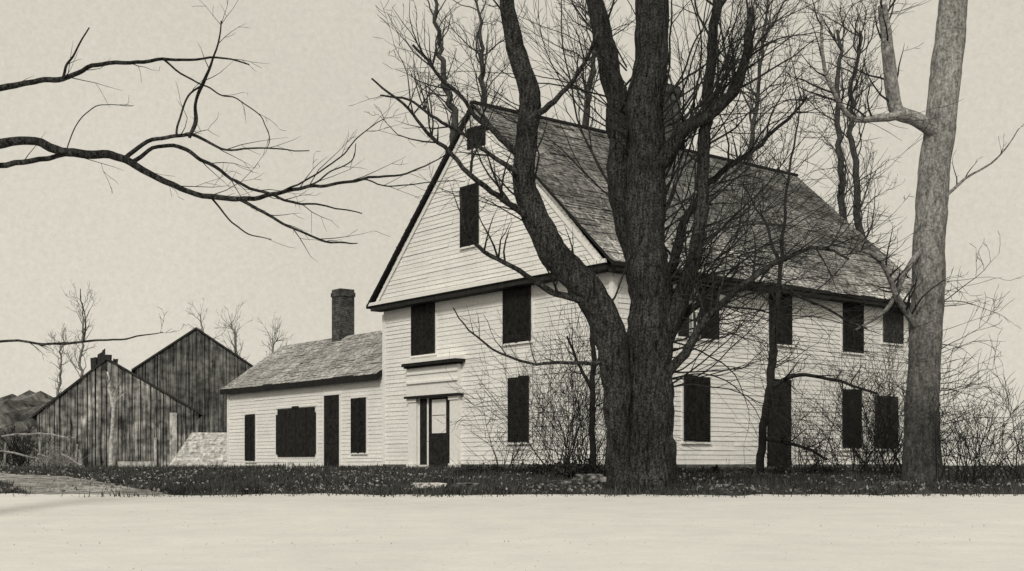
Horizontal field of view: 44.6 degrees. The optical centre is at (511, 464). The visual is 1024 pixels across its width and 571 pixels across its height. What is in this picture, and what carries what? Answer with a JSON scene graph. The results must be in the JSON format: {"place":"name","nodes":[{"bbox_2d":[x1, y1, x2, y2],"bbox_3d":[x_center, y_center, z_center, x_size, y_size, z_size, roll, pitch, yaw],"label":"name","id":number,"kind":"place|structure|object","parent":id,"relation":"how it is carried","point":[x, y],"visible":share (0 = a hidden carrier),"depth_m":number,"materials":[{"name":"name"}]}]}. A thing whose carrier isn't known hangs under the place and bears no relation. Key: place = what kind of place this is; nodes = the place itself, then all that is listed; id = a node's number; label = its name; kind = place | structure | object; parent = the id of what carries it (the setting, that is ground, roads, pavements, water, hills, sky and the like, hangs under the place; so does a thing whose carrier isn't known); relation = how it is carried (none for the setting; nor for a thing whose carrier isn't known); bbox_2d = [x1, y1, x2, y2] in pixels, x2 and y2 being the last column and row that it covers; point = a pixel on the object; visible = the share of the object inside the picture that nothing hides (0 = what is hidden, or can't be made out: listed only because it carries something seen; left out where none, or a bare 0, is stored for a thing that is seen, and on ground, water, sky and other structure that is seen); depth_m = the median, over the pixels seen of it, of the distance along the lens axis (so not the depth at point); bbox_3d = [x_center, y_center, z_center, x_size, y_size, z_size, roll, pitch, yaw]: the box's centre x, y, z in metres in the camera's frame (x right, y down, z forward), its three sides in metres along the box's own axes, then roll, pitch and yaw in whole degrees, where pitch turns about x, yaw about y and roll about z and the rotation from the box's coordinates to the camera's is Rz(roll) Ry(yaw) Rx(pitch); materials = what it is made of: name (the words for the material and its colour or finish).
{"place":"outdoors","nodes":[
{"label":"outdoors","id":0,"kind":"place"},
{"bbox_2d":[0,390,54,467],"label":"hills","id":1,"kind":"structure","parent":0,"point":[27,404],"depth_m":144.82,"materials":[{"name":"grey"}]},
{"bbox_2d":[0,473,170,494],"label":"path","id":2,"kind":"structure","parent":0,"point":[23,481],"depth_m":21.44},
{"bbox_2d":[0,493,1023,570],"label":"road","id":3,"kind":"structure","parent":0,"point":[87,522],"depth_m":13.08,"materials":[{"name":"grey gravel"}]},
{"bbox_2d":[0,0,1023,464],"label":"sky","id":4,"kind":"structure","parent":0,"point":[142,248],"materials":[{"name":"beige"}]},
{"bbox_2d":[0,461,1023,497],"bbox_3d":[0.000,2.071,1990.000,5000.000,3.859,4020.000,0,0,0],"label":"ground","id":5,"kind":"structure","parent":0,"point":[716,480],"depth_m":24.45,"materials":[{"name":"black plant"}]},
{"bbox_2d":[0,413,58,466],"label":"bare shrub","id":6,"kind":"object","parent":5,"relation":"on","point":[22,459],"visible":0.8,"depth_m":46.77,"materials":[{"name":"grey plant"}]},
{"bbox_2d":[0,432,83,466],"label":"rail fence","id":7,"kind":"object","parent":5,"relation":"on","point":[42,433],"visible":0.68,"depth_m":43.91,"materials":[{"name":"grey wood"}]},
{"bbox_2d":[37,320,79,395],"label":"bare tree","id":8,"kind":"object","parent":5,"relation":"on","point":[58,387],"visible":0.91,"depth_m":82.02,"materials":[{"name":"grey plant"}]},
{"bbox_2d":[33,438,98,466],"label":"bare shrub","id":9,"kind":"object","parent":5,"relation":"on","point":[62,462],"visible":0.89,"depth_m":41.86,"materials":[{"name":"grey plant"}]},
{"bbox_2d":[57,280,103,376],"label":"bare tree","id":10,"kind":"object","parent":5,"relation":"on","point":[81,357],"visible":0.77,"depth_m":79.91,"materials":[{"name":"grey plant"}]},
{"bbox_2d":[107,371,123,465],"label":"birch tree","id":11,"kind":"object","parent":5,"relation":"on","point":[110,454],"visible":0.93,"depth_m":51.93,"materials":[{"name":"grey plant"}]},
{"bbox_2d":[31,349,202,467],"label":"barn","id":12,"kind":"structure","parent":5,"relation":"on","point":[153,424],"depth_m":56.94,"materials":[{"name":"grey wood"}]},
{"bbox_2d":[118,461,153,467],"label":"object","id":13,"kind":"structure","parent":12,"relation":"in","point":[139,463],"depth_m":57.09,"materials":[{"name":"wood"}]},
{"bbox_2d":[131,327,252,432],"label":"barn","id":14,"kind":"structure","parent":5,"relation":"on","point":[196,368],"depth_m":70.03,"materials":[{"name":"wood"}]},
{"bbox_2d":[170,433,226,466],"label":"lean to shed","id":15,"kind":"object","parent":5,"relation":"on","point":[202,448],"visible":0.52,"depth_m":50.90,"materials":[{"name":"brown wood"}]},
{"bbox_2d":[185,298,224,340],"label":"bare tree","id":16,"kind":"object","parent":5,"relation":"on","point":[203,330],"visible":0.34,"depth_m":85.95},
{"bbox_2d":[217,297,248,360],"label":"bare tree","id":17,"kind":"object","parent":5,"relation":"on","point":[235,336],"visible":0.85,"depth_m":84.02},
{"bbox_2d":[0,0,504,351],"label":"overhanging tree","id":18,"kind":"object","parent":5,"relation":"on","point":[64,154],"visible":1,"depth_m":12.65,"materials":[{"name":"black plant"}]},
{"bbox_2d":[259,315,283,354],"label":"bare tree","id":19,"kind":"object","parent":5,"relation":"on","point":[275,343],"visible":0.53,"depth_m":84.02,"materials":[{"name":"grey plant"}]},
{"bbox_2d":[286,461,293,468],"bbox_3d":[-6.041,0.077,33.998,0.216,0.313,0.249,0,0,22],"label":"boulder","id":20,"kind":"object","parent":5,"relation":"on","point":[290,464],"visible":0.43,"depth_m":33.92,"materials":[{"name":"grey stone"}]},
{"bbox_2d":[413,482,446,487],"bbox_3d":[-1.390,0.374,21.014,0.600,0.136,0.947,0,0,0],"label":"boulder","id":21,"kind":"object","parent":5,"relation":"on","point":[421,485],"visible":0.44,"depth_m":20.83,"materials":[{"name":"grey stone"}]},
{"bbox_2d":[403,0,479,149],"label":"bare tree","id":22,"kind":"object","parent":5,"relation":"on","point":[455,120],"visible":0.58,"depth_m":46.94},
{"bbox_2d":[449,482,480,487],"bbox_3d":[-0.789,0.374,21.004,0.520,0.135,0.563,0,0,0],"label":"boulder","id":23,"kind":"object","parent":5,"relation":"on","point":[462,484],"visible":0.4,"depth_m":20.84,"materials":[{"name":"grey stone"}]},
{"bbox_2d":[449,453,508,476],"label":"evergreen shrub","id":24,"kind":"object","parent":5,"relation":"on","point":[495,468],"visible":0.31,"depth_m":26.95,"materials":[{"name":"black plant"}]},
{"bbox_2d":[441,0,544,105],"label":"bare tree","id":25,"kind":"object","parent":5,"relation":"on","point":[480,44],"visible":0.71,"depth_m":47.81,"materials":[{"name":"grey plant"}]},
{"bbox_2d":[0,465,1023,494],"bbox_3d":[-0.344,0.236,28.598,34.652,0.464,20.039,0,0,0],"label":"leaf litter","id":26,"kind":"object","parent":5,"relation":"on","point":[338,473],"visible":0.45,"depth_m":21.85,"materials":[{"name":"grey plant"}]},
{"bbox_2d":[453,366,583,473],"bbox_3d":[0.317,-0.952,27.487,2.832,2.499,2.088,0,0,26],"label":"bare shrub","id":27,"kind":"object","parent":5,"relation":"on","point":[520,449],"visible":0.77,"depth_m":27.37,"materials":[{"name":"grey plant"}]},
{"bbox_2d":[501,456,557,474],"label":"evergreen shrub","id":28,"kind":"object","parent":5,"relation":"on","point":[532,469],"visible":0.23,"depth_m":27.37,"materials":[{"name":"black plant"}]},
{"bbox_2d":[547,480,570,486],"bbox_3d":[0.823,0.352,21.519,0.510,0.151,0.578,0,0,0],"label":"boulder","id":29,"kind":"object","parent":5,"relation":"on","point":[562,482],"visible":0.4,"depth_m":21.32,"materials":[{"name":"grey stone"}]},
{"bbox_2d":[220,83,910,468],"bbox_3d":[0.971,-5.700,44.685,15.060,13.300,22.966,0,0,-39],"label":"farmhouse","id":30,"kind":"object","parent":5,"relation":"on","point":[348,397],"visible":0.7,"depth_m":37.26,"materials":[{"name":"white painted wood clapboard"},{"name":"dark shingle"},{"name":"grey shingle"}]},
{"bbox_2d":[244,412,256,462],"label":"window","id":31,"kind":"structure","parent":30,"relation":"in","point":[251,419],"depth_m":47.68,"materials":[{"name":"wood"}]},
{"bbox_2d":[275,404,317,459],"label":"window","id":32,"kind":"structure","parent":30,"relation":"in","point":[296,428],"depth_m":44.93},
{"bbox_2d":[322,392,341,466],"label":"door","id":33,"kind":"structure","parent":30,"relation":"in","point":[331,402],"depth_m":43.01,"materials":[{"name":"black wood"}]},
{"bbox_2d":[350,395,367,454],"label":"window","id":34,"kind":"structure","parent":30,"relation":"in","point":[359,404],"depth_m":41.50,"materials":[{"name":"black wood"}]},
{"bbox_2d":[410,302,437,358],"bbox_3d":[-2.743,-4.254,38.633,0.090,1.887,1.410,0,0,-39],"label":"window","id":35,"kind":"structure","parent":30,"relation":"in","point":[424,316],"depth_m":38.54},
{"bbox_2d":[401,355,465,467],"bbox_3d":[-2.433,-1.533,38.012,0.380,3.381,2.921,0,0,-39],"label":"door","id":36,"kind":"structure","parent":30,"relation":"in","point":[428,400],"depth_m":38.04,"materials":[{"name":"white wood"}]},
{"bbox_2d":[459,179,481,250],"bbox_3d":[-1.221,-7.234,36.214,0.090,1.944,1.028,0,0,-39],"label":"window","id":37,"kind":"structure","parent":30,"relation":"in","point":[475,232],"depth_m":36.12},
{"bbox_2d":[466,122,487,153],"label":"window","id":38,"kind":"structure","parent":30,"relation":"in","point":[469,146],"depth_m":35.94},
{"bbox_2d":[501,285,533,346],"bbox_3d":[0.149,-4.304,35.009,0.090,1.928,1.378,0,0,-39],"label":"window","id":39,"kind":"structure","parent":30,"relation":"in","point":[518,305],"depth_m":34.93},
{"bbox_2d":[506,373,531,445],"bbox_3d":[0.193,-1.527,34.947,0.090,1.998,1.052,0,0,-39],"label":"window","id":40,"kind":"structure","parent":30,"relation":"in","point":[510,380],"depth_m":34.89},
{"bbox_2d":[681,373,711,444],"bbox_3d":[5.010,-1.494,33.864,1.154,1.941,0.090,0,0,-39],"label":"window","id":41,"kind":"structure","parent":30,"relation":"in","point":[695,400],"depth_m":33.80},
{"bbox_2d":[675,284,721,342],"bbox_3d":[5.076,-4.150,33.919,1.809,1.607,0.080,0,0,-39],"label":"window","id":42,"kind":"structure","parent":30,"relation":"in","point":[694,314],"depth_m":33.96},
{"bbox_2d":[764,375,793,466],"bbox_3d":[7.722,-1.226,36.024,1.303,2.631,0.090,0,0,-39],"label":"door","id":43,"kind":"structure","parent":30,"relation":"in","point":[775,427],"depth_m":36.05,"materials":[{"name":"black wood"}]},
{"bbox_2d":[766,293,793,346],"bbox_3d":[7.748,-4.246,36.045,1.143,1.727,0.090,0,0,-39],"label":"window","id":44,"kind":"structure","parent":30,"relation":"in","point":[785,328],"depth_m":36.10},
{"bbox_2d":[839,387,861,450],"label":"window","id":45,"kind":"structure","parent":30,"relation":"in","point":[849,390],"depth_m":38.08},
{"bbox_2d":[840,303,864,355],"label":"window","id":46,"kind":"structure","parent":30,"relation":"in","point":[847,330],"depth_m":38.11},
{"bbox_2d":[872,393,898,450],"bbox_3d":[11.775,-1.317,39.248,1.346,1.818,0.090,0,0,-39],"label":"window","id":47,"kind":"structure","parent":30,"relation":"in","point":[897,398],"depth_m":39.19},
{"bbox_2d":[881,308,904,346],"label":"window","id":48,"kind":"structure","parent":30,"relation":"in","point":[898,322],"depth_m":39.39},
{"bbox_2d":[535,333,606,477],"bbox_3d":[1.571,-1.030,23.319,2.339,2.870,3.707,0,0,0],"label":"bare shrub","id":49,"kind":"object","parent":5,"relation":"on","point":[595,443],"visible":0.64,"depth_m":22.84,"materials":[{"name":"black plant"}]},
{"bbox_2d":[539,444,605,479],"bbox_3d":[1.286,-0.021,24.000,1.670,1.122,1.158,0,0,0],"label":"evergreen shrub","id":50,"kind":"object","parent":5,"relation":"on","point":[560,469],"visible":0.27,"depth_m":23.82,"materials":[{"name":"black plant"}]},
{"bbox_2d":[411,298,737,476],"bbox_3d":[0.885,-1.356,26.428,6.446,5.808,5.922,0,0,-37],"label":"bare shrub","id":51,"kind":"object","parent":5,"relation":"on","point":[572,420],"visible":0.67,"depth_m":26.50,"materials":[{"name":"black plant"}]},
{"bbox_2d":[556,249,607,465],"bbox_3d":[1.702,-2.065,25.383,1.556,4.695,1.362,0,0,30],"label":"young tree","id":52,"kind":"object","parent":5,"relation":"on","point":[592,357],"visible":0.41,"depth_m":25.45,"materials":[{"name":"black plant"}]},
{"bbox_2d":[540,0,632,128],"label":"bare tree","id":53,"kind":"object","parent":5,"relation":"on","point":[587,110],"visible":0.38,"depth_m":48.97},
{"bbox_2d":[570,474,604,485],"bbox_3d":[1.324,0.299,21.985,0.737,0.272,0.698,0,0,-33],"label":"boulder","id":54,"kind":"object","parent":5,"relation":"on","point":[598,478],"visible":0.44,"depth_m":21.78,"materials":[{"name":"grey stone"}]},
{"bbox_2d":[343,0,962,494],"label":"maple tree","id":55,"kind":"object","parent":5,"relation":"on","point":[639,366],"visible":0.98,"depth_m":19.18,"materials":[{"name":"black plant"}]},
{"bbox_2d":[675,459,753,474],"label":"evergreen shrub","id":56,"kind":"object","parent":5,"relation":"on","point":[711,470],"visible":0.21,"depth_m":27.84,"materials":[{"name":"black plant"}]},
{"bbox_2d":[671,0,854,168],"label":"bare tree","id":57,"kind":"object","parent":5,"relation":"on","point":[747,90],"visible":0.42,"depth_m":51.85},
{"bbox_2d":[755,458,844,475],"bbox_3d":[6.302,0.101,27.052,2.199,0.551,1.053,0,0,0],"label":"evergreen shrub","id":58,"kind":"object","parent":5,"relation":"on","point":[775,471],"visible":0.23,"depth_m":26.80,"materials":[{"name":"black plant"}]},
{"bbox_2d":[724,369,878,474],"bbox_3d":[6.374,-0.753,26.731,3.468,2.712,2.337,0,0,0],"label":"bare shrub","id":59,"kind":"object","parent":5,"relation":"on","point":[784,452],"visible":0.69,"depth_m":26.90,"materials":[{"name":"grey plant"}]},
{"bbox_2d":[731,57,896,475],"bbox_3d":[6.453,-4.105,27.082,3.011,9.313,2.635,0,0,-9],"label":"young tree","id":60,"kind":"object","parent":5,"relation":"on","point":[761,456],"visible":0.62,"depth_m":26.92,"materials":[{"name":"black plant"}]},
{"bbox_2d":[784,0,893,229],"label":"bare tree","id":61,"kind":"object","parent":5,"relation":"on","point":[841,150],"visible":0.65,"depth_m":51.90,"materials":[{"name":"grey plant"}]},
{"bbox_2d":[804,0,908,245],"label":"bare tree","id":62,"kind":"object","parent":5,"relation":"on","point":[853,175],"visible":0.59,"depth_m":52.88,"materials":[{"name":"grey plant"}]},
{"bbox_2d":[754,316,970,475],"bbox_3d":[7.198,-1.170,25.865,4.609,3.519,3.878,0,0,21],"label":"bare shrub","id":63,"kind":"object","parent":5,"relation":"on","point":[820,439],"visible":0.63,"depth_m":26.04,"materials":[{"name":"grey plant"}]},
{"bbox_2d":[757,302,1014,476],"bbox_3d":[7.258,-1.457,24.845,4.803,3.554,4.636,0,0,0],"label":"bare shrub","id":64,"kind":"object","parent":5,"relation":"on","point":[888,429],"visible":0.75,"depth_m":24.98,"materials":[{"name":"black plant"}]},
{"bbox_2d":[882,481,908,486],"bbox_3d":[6.682,0.363,21.480,0.564,0.140,0.599,0,0,0],"label":"boulder","id":65,"kind":"object","parent":5,"relation":"on","point":[897,482],"visible":0.3,"depth_m":21.34,"materials":[{"name":"grey stone"}]},
{"bbox_2d":[782,0,1023,483],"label":"tall tree","id":66,"kind":"object","parent":5,"relation":"on","point":[926,267],"visible":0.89,"depth_m":22.24,"materials":[{"name":"grey plant"}]},
{"bbox_2d":[865,359,1023,484],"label":"bare shrub","id":67,"kind":"object","parent":5,"relation":"on","point":[964,453],"visible":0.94,"depth_m":21.86,"materials":[{"name":"black plant"}]},
{"bbox_2d":[892,356,1023,481],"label":"bare shrub","id":68,"kind":"object","parent":5,"relation":"on","point":[1003,452],"visible":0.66,"depth_m":22.99,"materials":[{"name":"grey plant"}]}
]}

